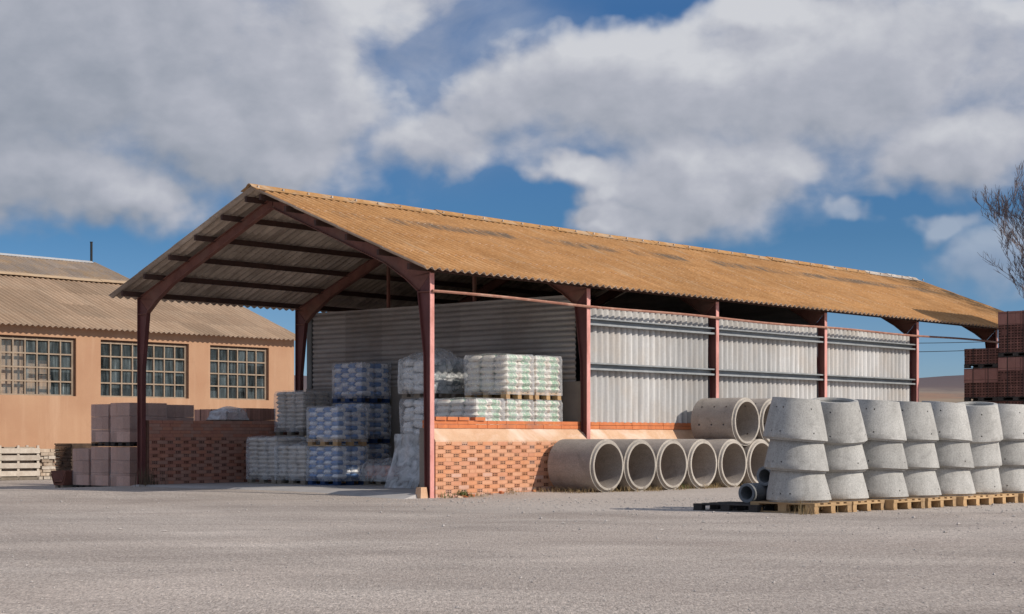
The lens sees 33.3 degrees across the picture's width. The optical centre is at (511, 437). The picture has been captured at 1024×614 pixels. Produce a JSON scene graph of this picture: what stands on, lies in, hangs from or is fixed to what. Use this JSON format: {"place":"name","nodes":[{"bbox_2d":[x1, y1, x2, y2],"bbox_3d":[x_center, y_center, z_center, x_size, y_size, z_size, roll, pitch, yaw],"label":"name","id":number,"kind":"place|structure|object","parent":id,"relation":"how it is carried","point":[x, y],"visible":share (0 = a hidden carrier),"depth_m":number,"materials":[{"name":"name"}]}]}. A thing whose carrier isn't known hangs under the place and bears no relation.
{"place":"outdoors","nodes":[
{"label":"outdoors","id":0,"kind":"place"},
{"bbox_2d":[167,405,193,420],"bbox_3d":[-7.211,-0.249,35.986,0.802,0.898,0.742,0,0,42],"label":"block pack","id":1,"kind":"object","parent":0,"point":[180,412],"visible":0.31,"depth_m":35.75,"materials":[{"name":"grey concrete"}]},
{"bbox_2d":[206,406,253,420],"bbox_3d":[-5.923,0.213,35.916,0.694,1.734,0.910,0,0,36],"label":"gravel pile","id":2,"kind":"object","parent":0,"point":[214,415],"visible":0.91,"depth_m":35.66,"materials":[{"name":"grey gravel"}]},
{"bbox_2d":[132,481,416,498],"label":"floor","id":3,"kind":"structure","parent":0,"point":[377,491],"depth_m":30.88,"materials":[{"name":"concrete"}]},
{"bbox_2d":[135,465,169,486],"bbox_3d":[-7.031,0.708,33.328,0.789,0.492,0.786,0,0,-18],"label":"dead weed","id":4,"kind":"object","parent":3,"relation":"on","point":[146,477],"visible":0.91,"depth_m":33.24,"materials":[{"name":"brown plant"}]},
{"bbox_2d":[247,437,302,483],"bbox_3d":[-4.746,0.443,34.421,0.925,0.955,0.782,0,0,42],"label":"bag pallet","id":5,"kind":"object","parent":3,"relation":"on","point":[263,462],"visible":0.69,"depth_m":34.14,"materials":[{"name":"white plastic"}]},
{"bbox_2d":[278,436,329,445],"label":"bag pallet","id":6,"kind":"object","parent":3,"relation":"on","point":[304,441],"visible":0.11,"depth_m":35.28,"materials":[{"name":"white wood"}]},
{"bbox_2d":[275,392,329,435],"bbox_3d":[-4.359,-0.507,35.737,0.934,0.954,0.808,0,0,42],"label":"bag pallet","id":7,"kind":"object","parent":6,"relation":"on","point":[293,415],"visible":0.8,"depth_m":35.44,"materials":[{"name":"white plastic"}]},
{"bbox_2d":[277,445,332,484],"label":"bag pallet","id":8,"kind":"object","parent":3,"relation":"on","point":[294,464],"visible":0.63,"depth_m":33.52,"materials":[{"name":"white plastic"}]},
{"bbox_2d":[308,446,365,485],"bbox_3d":[-3.393,0.528,33.256,0.908,0.784,0.806,0,0,42],"label":"bag pallet","id":9,"kind":"object","parent":3,"relation":"on","point":[337,465],"visible":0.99,"depth_m":33.00,"materials":[{"name":"blue plastic"}]},
{"bbox_2d":[308,407,366,445],"bbox_3d":[-3.393,-0.227,33.257,0.907,0.784,0.801,0,0,42],"label":"bag pallet","id":10,"kind":"object","parent":9,"relation":"on","point":[337,425],"visible":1,"depth_m":33.00,"materials":[{"name":"blue plastic"}]},
{"bbox_2d":[334,444,388,483],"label":"bag pallet","id":11,"kind":"object","parent":3,"relation":"on","point":[377,454],"visible":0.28,"depth_m":34.40,"materials":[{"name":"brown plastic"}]},
{"bbox_2d":[334,403,389,442],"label":"bag pallet","id":12,"kind":"object","parent":11,"relation":"on","point":[376,421],"visible":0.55,"depth_m":34.39,"materials":[{"name":"blue plastic"}]},
{"bbox_2d":[333,363,389,402],"bbox_3d":[-3.046,-1.113,34.631,0.898,0.826,0.825,0,0,42],"label":"bag pallet","id":13,"kind":"object","parent":12,"relation":"on","point":[360,382],"visible":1,"depth_m":34.38,"materials":[{"name":"blue plastic"}]},
{"bbox_2d":[364,461,413,485],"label":"bag pallet","id":14,"kind":"object","parent":3,"relation":"on","point":[377,474],"visible":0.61,"depth_m":32.85,"materials":[{"name":"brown plastic"}]},
{"bbox_2d":[385,434,418,487],"bbox_3d":[-1.934,0.425,31.099,0.920,0.991,0.377,0,0,42],"label":"plastic sheet","id":15,"kind":"object","parent":3,"relation":"on","point":[405,453],"visible":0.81,"depth_m":31.23,"materials":[{"name":"grey"}]},
{"bbox_2d":[402,443,418,487],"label":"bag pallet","id":16,"kind":"object","parent":3,"relation":"on","point":[410,466],"visible":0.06,"depth_m":31.41,"materials":[{"name":"grey plastic"}]},
{"bbox_2d":[402,399,457,442],"bbox_3d":[-1.457,-0.324,31.599,0.882,0.849,0.927,0,0,42],"label":"bag pallet","id":17,"kind":"object","parent":16,"relation":"on","point":[414,413],"visible":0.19,"depth_m":31.41,"materials":[{"name":"white plastic"}]},
{"bbox_2d":[400,352,467,398],"bbox_3d":[-1.450,-1.192,31.596,0.924,0.945,0.978,0,0,42],"label":"bag pallet","id":18,"kind":"object","parent":17,"relation":"on","point":[447,374],"visible":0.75,"depth_m":31.40,"materials":[{"name":"plastic"},{"name":"weathered wood"}]},
{"bbox_2d":[435,399,502,424],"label":"bag pallet","id":19,"kind":"object","parent":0,"point":[488,409],"visible":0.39,"depth_m":29.94,"materials":[{"name":"white plastic"}]},
{"bbox_2d":[0,479,1023,613],"bbox_3d":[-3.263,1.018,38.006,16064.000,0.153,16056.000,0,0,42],"label":"ground","id":20,"kind":"structure","parent":0,"point":[93,506],"depth_m":14.49,"materials":[{"name":"grey gravel"}]},
{"bbox_2d":[0,445,39,479],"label":"wooden crate","id":21,"kind":"object","parent":20,"relation":"on","point":[17,463],"visible":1,"depth_m":43.61,"materials":[{"name":"grey wood"}]},
{"bbox_2d":[34,449,59,479],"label":"stone stack","id":22,"kind":"object","parent":20,"relation":"on","point":[47,460],"visible":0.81,"depth_m":44.12,"materials":[{"name":"beige stone"}]},
{"bbox_2d":[51,470,72,487],"bbox_3d":[-9.344,0.895,36.286,0.560,0.380,0.620,0,0,42],"label":"clay channel","id":23,"kind":"object","parent":20,"relation":"on","point":[62,479],"visible":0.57,"depth_m":36.07,"materials":[{"name":"brown ceramic"}]},
{"bbox_2d":[0,242,128,280],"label":"warehouse","id":24,"kind":"structure","parent":20,"relation":"on","point":[90,269],"depth_m":67.58,"materials":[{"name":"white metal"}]},
{"bbox_2d":[54,443,93,470],"bbox_3d":[-9.938,0.611,39.065,0.654,0.947,0.734,0,0,42],"label":"slate pile","id":25,"kind":"object","parent":20,"relation":"on","point":[65,462],"visible":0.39,"depth_m":38.82,"materials":[{"name":"grey stone"}]},
{"bbox_2d":[73,449,94,486],"bbox_3d":[-8.830,0.652,36.006,0.600,0.865,0.568,0,0,42],"label":"block pack","id":26,"kind":"object","parent":20,"relation":"on","point":[82,472],"visible":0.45,"depth_m":35.77,"materials":[{"name":"grey concrete"}]},
{"bbox_2d":[91,447,110,486],"bbox_3d":[-8.224,0.631,35.658,0.628,0.907,0.863,0,0,42],"label":"block pack","id":27,"kind":"object","parent":20,"relation":"on","point":[101,464],"visible":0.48,"depth_m":35.33,"materials":[{"name":"grey concrete"}]},
{"bbox_2d":[91,404,110,445],"bbox_3d":[-8.223,-0.259,35.658,0.631,0.887,0.864,0,0,42],"label":"block pack","id":28,"kind":"object","parent":27,"relation":"on","point":[100,417],"visible":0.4,"depth_m":35.33,"materials":[{"name":"grey concrete"}]},
{"bbox_2d":[111,447,136,485],"bbox_3d":[-7.663,0.634,35.181,0.678,0.903,0.942,0,0,42],"label":"block pack","id":29,"kind":"object","parent":20,"relation":"on","point":[123,466],"visible":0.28,"depth_m":34.77,"materials":[{"name":"grey concrete"}]},
{"bbox_2d":[110,403,166,446],"bbox_3d":[-7.663,-0.268,35.179,0.678,0.905,0.942,0,0,42],"label":"block pack","id":30,"kind":"object","parent":29,"relation":"on","point":[123,424],"visible":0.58,"depth_m":34.86,"materials":[{"name":"grey concrete"}]},
{"bbox_2d":[0,271,294,465],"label":"warehouse","id":31,"kind":"structure","parent":20,"relation":"on","point":[80,334],"depth_m":49.27,"materials":[{"name":"beige paint"}]},
{"bbox_2d":[1,339,22,393],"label":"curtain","id":32,"kind":"object","parent":31,"relation":"in","point":[6,360],"visible":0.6,"depth_m":45.51,"materials":[{"name":"beige fabric"}]},
{"bbox_2d":[0,335,74,395],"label":"window","id":33,"kind":"structure","parent":31,"relation":"in","point":[59,364],"depth_m":46.02,"materials":[{"name":"beige metal"}]},
{"bbox_2d":[26,374,50,393],"bbox_3d":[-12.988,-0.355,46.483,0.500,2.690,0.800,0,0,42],"label":"carton","id":34,"kind":"object","parent":31,"relation":"in","point":[40,377],"visible":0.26,"depth_m":46.38,"materials":[{"name":"brown cardboard"}]},
{"bbox_2d":[26,360,50,374],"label":"carton","id":35,"kind":"object","parent":34,"relation":"on","point":[41,371],"visible":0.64,"depth_m":46.35,"materials":[{"name":"brown cardboard"}]},
{"bbox_2d":[101,340,186,398],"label":"window","id":36,"kind":"structure","parent":31,"relation":"in","point":[113,373],"depth_m":48.68,"materials":[{"name":"beige metal"}]},
{"bbox_2d":[210,345,266,399],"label":"window","id":37,"kind":"structure","parent":31,"relation":"in","point":[241,359],"depth_m":51.05,"materials":[{"name":"beige metal"}]},
{"bbox_2d":[415,487,427,497],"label":"stone block","id":38,"kind":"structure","parent":20,"relation":"on","point":[421,492],"depth_m":28.12,"materials":[{"name":"beige stone"}]},
{"bbox_2d":[108,183,1003,497],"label":"storage shed","id":39,"kind":"structure","parent":20,"relation":"on","point":[646,339],"depth_m":33.93,"materials":[{"name":"orange metal"}]},
{"bbox_2d":[441,483,708,497],"bbox_3d":[2.014,0.910,30.951,8.466,0.190,0.672,0,0,-43],"label":"green weed","id":40,"kind":"object","parent":20,"relation":"on","point":[461,493],"visible":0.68,"depth_m":28.46,"materials":[{"name":"green plant"}]},
{"bbox_2d":[548,439,623,491],"bbox_3d":[1.304,0.495,30.110,1.006,0.930,0.930,0,-16,42],"label":"concrete pipe","id":41,"kind":"object","parent":20,"relation":"on","point":[589,465],"visible":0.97,"depth_m":29.93,"materials":[{"name":"grey concrete"}]},
{"bbox_2d":[443,482,743,497],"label":"dry grass","id":42,"kind":"structure","parent":20,"relation":"on","point":[650,488],"depth_m":29.92,"materials":[{"name":"beige plant"}]},
{"bbox_2d":[609,439,655,490],"bbox_3d":[1.935,0.495,30.824,1.006,0.930,0.930,0,3,42],"label":"concrete pipe","id":43,"kind":"object","parent":20,"relation":"on","point":[639,461],"visible":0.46,"depth_m":30.75,"materials":[{"name":"grey concrete"}]},
{"bbox_2d":[643,439,686,489],"bbox_3d":[2.567,0.495,31.535,1.006,0.930,0.930,0,39,42],"label":"concrete pipe","id":44,"kind":"object","parent":20,"relation":"on","point":[671,463],"visible":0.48,"depth_m":31.46,"materials":[{"name":"grey concrete"}]},
{"bbox_2d":[674,439,716,487],"bbox_3d":[3.201,0.495,32.246,1.006,0.930,0.930,0,8,42],"label":"concrete pipe","id":45,"kind":"object","parent":20,"relation":"on","point":[701,461],"visible":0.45,"depth_m":32.17,"materials":[{"name":"grey concrete"}]},
{"bbox_2d":[705,439,746,486],"bbox_3d":[3.853,0.495,32.940,1.006,0.930,0.930,0,-36,42],"label":"concrete pipe","id":46,"kind":"object","parent":20,"relation":"on","point":[731,463],"visible":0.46,"depth_m":32.84,"materials":[{"name":"grey concrete"}]},
{"bbox_2d":[691,397,759,445],"bbox_3d":[4.155,-0.304,33.309,1.006,0.930,0.930,0,-11,42],"label":"concrete pipe","id":47,"kind":"object","parent":46,"relation":"on","point":[719,418],"visible":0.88,"depth_m":33.11,"materials":[{"name":"grey concrete"}]},
{"bbox_2d":[693,501,774,511],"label":"wooden pallet","id":48,"kind":"object","parent":20,"relation":"on","point":[733,506],"visible":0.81,"depth_m":23.15,"materials":[{"name":"brown wood"}]},
{"bbox_2d":[738,483,768,502],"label":"pipe","id":49,"kind":"object","parent":48,"relation":"on","point":[748,492],"visible":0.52,"depth_m":23.62,"materials":[{"name":"grey concrete"}]},
{"bbox_2d":[756,466,769,485],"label":"pipe","id":50,"kind":"object","parent":49,"relation":"on","point":[763,475],"visible":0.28,"depth_m":23.74,"materials":[{"name":"grey concrete"}]},
{"bbox_2d":[740,439,768,485],"bbox_3d":[4.484,0.495,33.653,1.006,0.930,0.930,0,4,42],"label":"concrete pipe","id":51,"kind":"object","parent":20,"relation":"on","point":[755,450],"visible":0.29,"depth_m":33.47,"materials":[{"name":"grey concrete"}]},
{"bbox_2d":[749,398,771,444],"bbox_3d":[4.782,-0.304,34.024,1.006,0.930,0.930,0,21,42],"label":"concrete pipe","id":52,"kind":"object","parent":51,"relation":"on","point":[763,405],"visible":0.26,"depth_m":33.52,"materials":[{"name":"grey concrete"}]},
{"bbox_2d":[750,501,851,513],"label":"wooden pallet","id":53,"kind":"object","parent":20,"relation":"on","point":[783,507],"visible":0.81,"depth_m":22.58,"materials":[{"name":"brown wood"}]},
{"bbox_2d":[766,470,831,502],"bbox_3d":[3.824,0.574,22.841,0.860,0.562,0.860,0,0,-43],"label":"concrete cone","id":54,"kind":"object","parent":53,"relation":"on","point":[794,487],"visible":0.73,"depth_m":22.50,"materials":[{"name":"grey concrete"}]},
{"bbox_2d":[764,439,828,472],"bbox_3d":[3.806,0.170,22.840,0.860,0.562,0.860,3,0,-36],"label":"concrete cone","id":55,"kind":"object","parent":54,"relation":"on","point":[789,455],"visible":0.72,"depth_m":22.50,"materials":[{"name":"grey concrete"}]},
{"bbox_2d":[763,397,827,442],"bbox_3d":[3.796,-0.235,22.837,0.860,0.562,0.860,4,1,-42],"label":"concrete cone","id":56,"kind":"object","parent":55,"relation":"on","point":[795,419],"visible":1,"depth_m":22.52,"materials":[{"name":"grey concrete"}]},
{"bbox_2d":[835,499,884,511],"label":"wooden pallet","id":57,"kind":"object","parent":20,"relation":"on","point":[864,505],"visible":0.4,"depth_m":23.23,"materials":[{"name":"brown wood"}]},
{"bbox_2d":[824,471,868,500],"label":"concrete cone","id":58,"kind":"object","parent":57,"relation":"on","point":[846,486],"visible":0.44,"depth_m":23.14,"materials":[{"name":"grey concrete"}]},
{"bbox_2d":[824,444,867,471],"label":"concrete cone","id":59,"kind":"object","parent":58,"relation":"on","point":[846,458],"visible":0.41,"depth_m":23.13,"materials":[{"name":"grey concrete"}]},
{"bbox_2d":[813,397,867,444],"bbox_3d":[4.442,-0.233,23.464,0.860,0.562,0.860,8,11,43],"label":"concrete cone","id":60,"kind":"object","parent":59,"relation":"on","point":[844,422],"visible":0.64,"depth_m":23.12,"materials":[{"name":"grey concrete"}]},
{"bbox_2d":[857,498,924,509],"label":"wooden pallet","id":61,"kind":"object","parent":20,"relation":"on","point":[890,504],"visible":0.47,"depth_m":23.79,"materials":[{"name":"brown wood"}]},
{"bbox_2d":[862,469,908,498],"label":"concrete cone","id":62,"kind":"object","parent":61,"relation":"on","point":[885,484],"visible":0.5,"depth_m":23.76,"materials":[{"name":"grey concrete"}]},
{"bbox_2d":[862,432,907,470],"bbox_3d":[5.149,0.169,24.121,0.860,0.562,0.860,3,0,-40],"label":"concrete cone","id":63,"kind":"object","parent":62,"relation":"on","point":[884,455],"visible":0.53,"depth_m":23.76,"materials":[{"name":"grey concrete"}]},
{"bbox_2d":[855,399,906,441],"bbox_3d":[5.135,-0.235,24.120,0.860,0.562,0.860,4,0,32],"label":"concrete cone","id":64,"kind":"object","parent":63,"relation":"on","point":[882,420],"visible":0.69,"depth_m":23.78,"materials":[{"name":"grey concrete"}]},
{"bbox_2d":[787,493,998,514],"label":"dry grass","id":65,"kind":"structure","parent":20,"relation":"on","point":[800,511],"depth_m":22.11,"materials":[{"name":"beige plant"}]},
{"bbox_2d":[884,496,955,507],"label":"wooden pallet","id":66,"kind":"object","parent":20,"relation":"on","point":[951,501],"visible":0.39,"depth_m":24.49,"materials":[{"name":"brown wood"}]},
{"bbox_2d":[902,469,941,496],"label":"concrete cone","id":67,"kind":"object","parent":66,"relation":"on","point":[921,482],"visible":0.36,"depth_m":24.43,"materials":[{"name":"grey concrete"}]},
{"bbox_2d":[902,441,939,469],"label":"concrete cone","id":68,"kind":"object","parent":67,"relation":"on","point":[920,455],"visible":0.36,"depth_m":24.43,"materials":[{"name":"grey concrete"}]},
{"bbox_2d":[896,401,938,441],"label":"concrete cone","id":69,"kind":"object","parent":68,"relation":"on","point":[919,421],"visible":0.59,"depth_m":24.44,"materials":[{"name":"grey concrete"}]},
{"bbox_2d":[931,495,991,505],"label":"wooden pallet","id":70,"kind":"object","parent":20,"relation":"on","point":[973,500],"visible":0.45,"depth_m":25.11,"materials":[{"name":"brown wood"}]},
{"bbox_2d":[935,468,975,495],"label":"concrete cone","id":71,"kind":"object","parent":70,"relation":"on","point":[954,482],"visible":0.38,"depth_m":25.07,"materials":[{"name":"grey concrete"}]},
{"bbox_2d":[934,440,973,469],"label":"concrete cone","id":72,"kind":"object","parent":71,"relation":"on","point":[954,454],"visible":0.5,"depth_m":25.06,"materials":[{"name":"grey concrete"}]},
{"bbox_2d":[922,401,972,442],"bbox_3d":[6.413,-0.235,25.427,0.860,0.562,0.860,5,1,43],"label":"concrete cone","id":73,"kind":"object","parent":72,"relation":"on","point":[952,421],"visible":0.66,"depth_m":25.08,"materials":[{"name":"grey concrete"}]},
{"bbox_2d":[967,493,1017,503],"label":"wooden pallet","id":74,"kind":"object","parent":20,"relation":"on","point":[1000,498],"visible":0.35,"depth_m":25.83,"materials":[{"name":"brown wood"}]},
{"bbox_2d":[970,467,1001,493],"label":"concrete cone","id":75,"kind":"object","parent":74,"relation":"on","point":[986,480],"visible":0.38,"depth_m":25.76,"materials":[{"name":"grey concrete"}]},
{"bbox_2d":[970,442,1001,467],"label":"concrete cone","id":76,"kind":"object","parent":75,"relation":"on","point":[987,455],"visible":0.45,"depth_m":25.75,"materials":[{"name":"grey concrete"}]},
{"bbox_2d":[958,402,1002,443],"bbox_3d":[7.039,-0.234,26.097,0.860,0.562,0.860,-5,8,-29],"label":"concrete cone","id":77,"kind":"object","parent":76,"relation":"on","point":[985,422],"visible":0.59,"depth_m":25.75,"materials":[{"name":"grey concrete"}]},
{"bbox_2d":[967,493,1023,502],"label":"wooden pallet","id":78,"kind":"object","parent":20,"relation":"on","point":[1020,497],"visible":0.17,"depth_m":26.14,"materials":[{"name":"brown wood"}]},
{"bbox_2d":[998,459,1023,492],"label":"concrete cone","id":79,"kind":"object","parent":78,"relation":"on","point":[1012,479],"visible":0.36,"depth_m":26.38,"materials":[{"name":"grey concrete"}]},
{"bbox_2d":[999,440,1023,466],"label":"concrete cone","id":80,"kind":"object","parent":79,"relation":"on","point":[1012,452],"visible":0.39,"depth_m":26.37,"materials":[{"name":"grey concrete"}]},
{"bbox_2d":[998,404,1023,440],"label":"concrete cone","id":81,"kind":"object","parent":80,"relation":"on","point":[1012,419],"visible":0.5,"depth_m":26.39,"materials":[{"name":"grey concrete"}]},
{"bbox_2d":[972,163,1023,297],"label":"bare tree","id":82,"kind":"object","parent":20,"relation":"on","point":[1005,207],"visible":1,"depth_m":59.92,"materials":[{"name":"brown plant"}]},
{"bbox_2d":[0,0,1023,377],"label":"sky","id":83,"kind":"structure","parent":0,"point":[853,134],"materials":[{"name":"blue"}]},
{"bbox_2d":[498,400,532,424],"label":"bag pallet","id":84,"kind":"object","parent":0,"point":[516,410],"visible":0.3,"depth_m":30.42,"materials":[{"name":"white plastic"}]},
{"bbox_2d":[465,355,532,399],"bbox_3d":[-0.231,-1.091,30.812,1.053,0.822,0.755,0,0,42],"label":"bag pallet","id":85,"kind":"object","parent":84,"relation":"on","point":[501,377],"visible":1,"depth_m":30.55,"materials":[{"name":"white plastic"}]},
{"bbox_2d":[529,400,560,421],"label":"bag pallet","id":86,"kind":"object","parent":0,"point":[545,410],"visible":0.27,"depth_m":31.02,"materials":[{"name":"white plastic"}]},
{"bbox_2d":[522,356,560,400],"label":"bag pallet","id":87,"kind":"object","parent":86,"relation":"on","point":[544,379],"visible":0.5,"depth_m":31.04,"materials":[{"name":"white plastic"}]},
{"bbox_2d":[294,375,972,402],"bbox_3d":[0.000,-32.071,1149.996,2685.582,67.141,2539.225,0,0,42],"label":"hill","id":88,"kind":"structure","parent":0,"point":[945,388],"depth_m":1427.99,"materials":[{"name":"brown soil"}]},
{"bbox_2d":[919,350,963,351],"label":"power line","id":89,"kind":"object","parent":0,"point":[937,351],"visible":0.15,"depth_m":69.99,"materials":[{"name":"grey metal"}]},
{"bbox_2d":[942,342,972,342],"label":"power line","id":90,"kind":"object","parent":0,"point":[957,342],"visible":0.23,"depth_m":69.99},
{"bbox_2d":[964,368,1006,401],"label":"brick pack","id":91,"kind":"object","parent":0,"point":[980,384],"visible":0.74,"depth_m":40.17,"materials":[{"name":"red brick"}]},
{"bbox_2d":[964,348,1006,368],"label":"brick pack","id":92,"kind":"object","parent":91,"relation":"on","point":[981,358],"visible":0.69,"depth_m":40.18,"materials":[{"name":"red brick"}]},
{"bbox_2d":[998,401,1023,403],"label":"brick pack","id":93,"kind":"object","parent":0,"point":[1010,402],"visible":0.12,"depth_m":39.61,"materials":[{"name":"red brick"}]},
{"bbox_2d":[998,357,1023,400],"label":"brick pack","id":94,"kind":"object","parent":93,"relation":"on","point":[1011,379],"visible":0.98,"depth_m":39.60,"materials":[{"name":"red brick"}]},
{"bbox_2d":[998,311,1023,356],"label":"brick pack","id":95,"kind":"object","parent":94,"relation":"on","point":[1011,334],"visible":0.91,"depth_m":39.61,"materials":[{"name":"red brick"}]},
{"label":"block pack","id":96,"kind":"object","parent":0,"visible":0},
{"bbox_2d":[220,408,275,420],"bbox_3d":[-5.729,-0.203,37.127,0.900,0.855,0.847,0,0,42],"label":"block pack","id":97,"kind":"object","parent":96,"relation":"on","point":[261,414],"visible":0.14,"depth_m":36.83,"materials":[{"name":"brown concrete"}]},
{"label":"block pack","id":98,"kind":"object","parent":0,"visible":0},
{"bbox_2d":[194,409,219,420],"bbox_3d":[-6.399,-0.198,37.728,0.860,0.845,0.847,0,0,42],"label":"block pack","id":99,"kind":"object","parent":98,"relation":"on","point":[201,414],"visible":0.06,"depth_m":37.52,"materials":[{"name":"brown concrete"}]}
]}

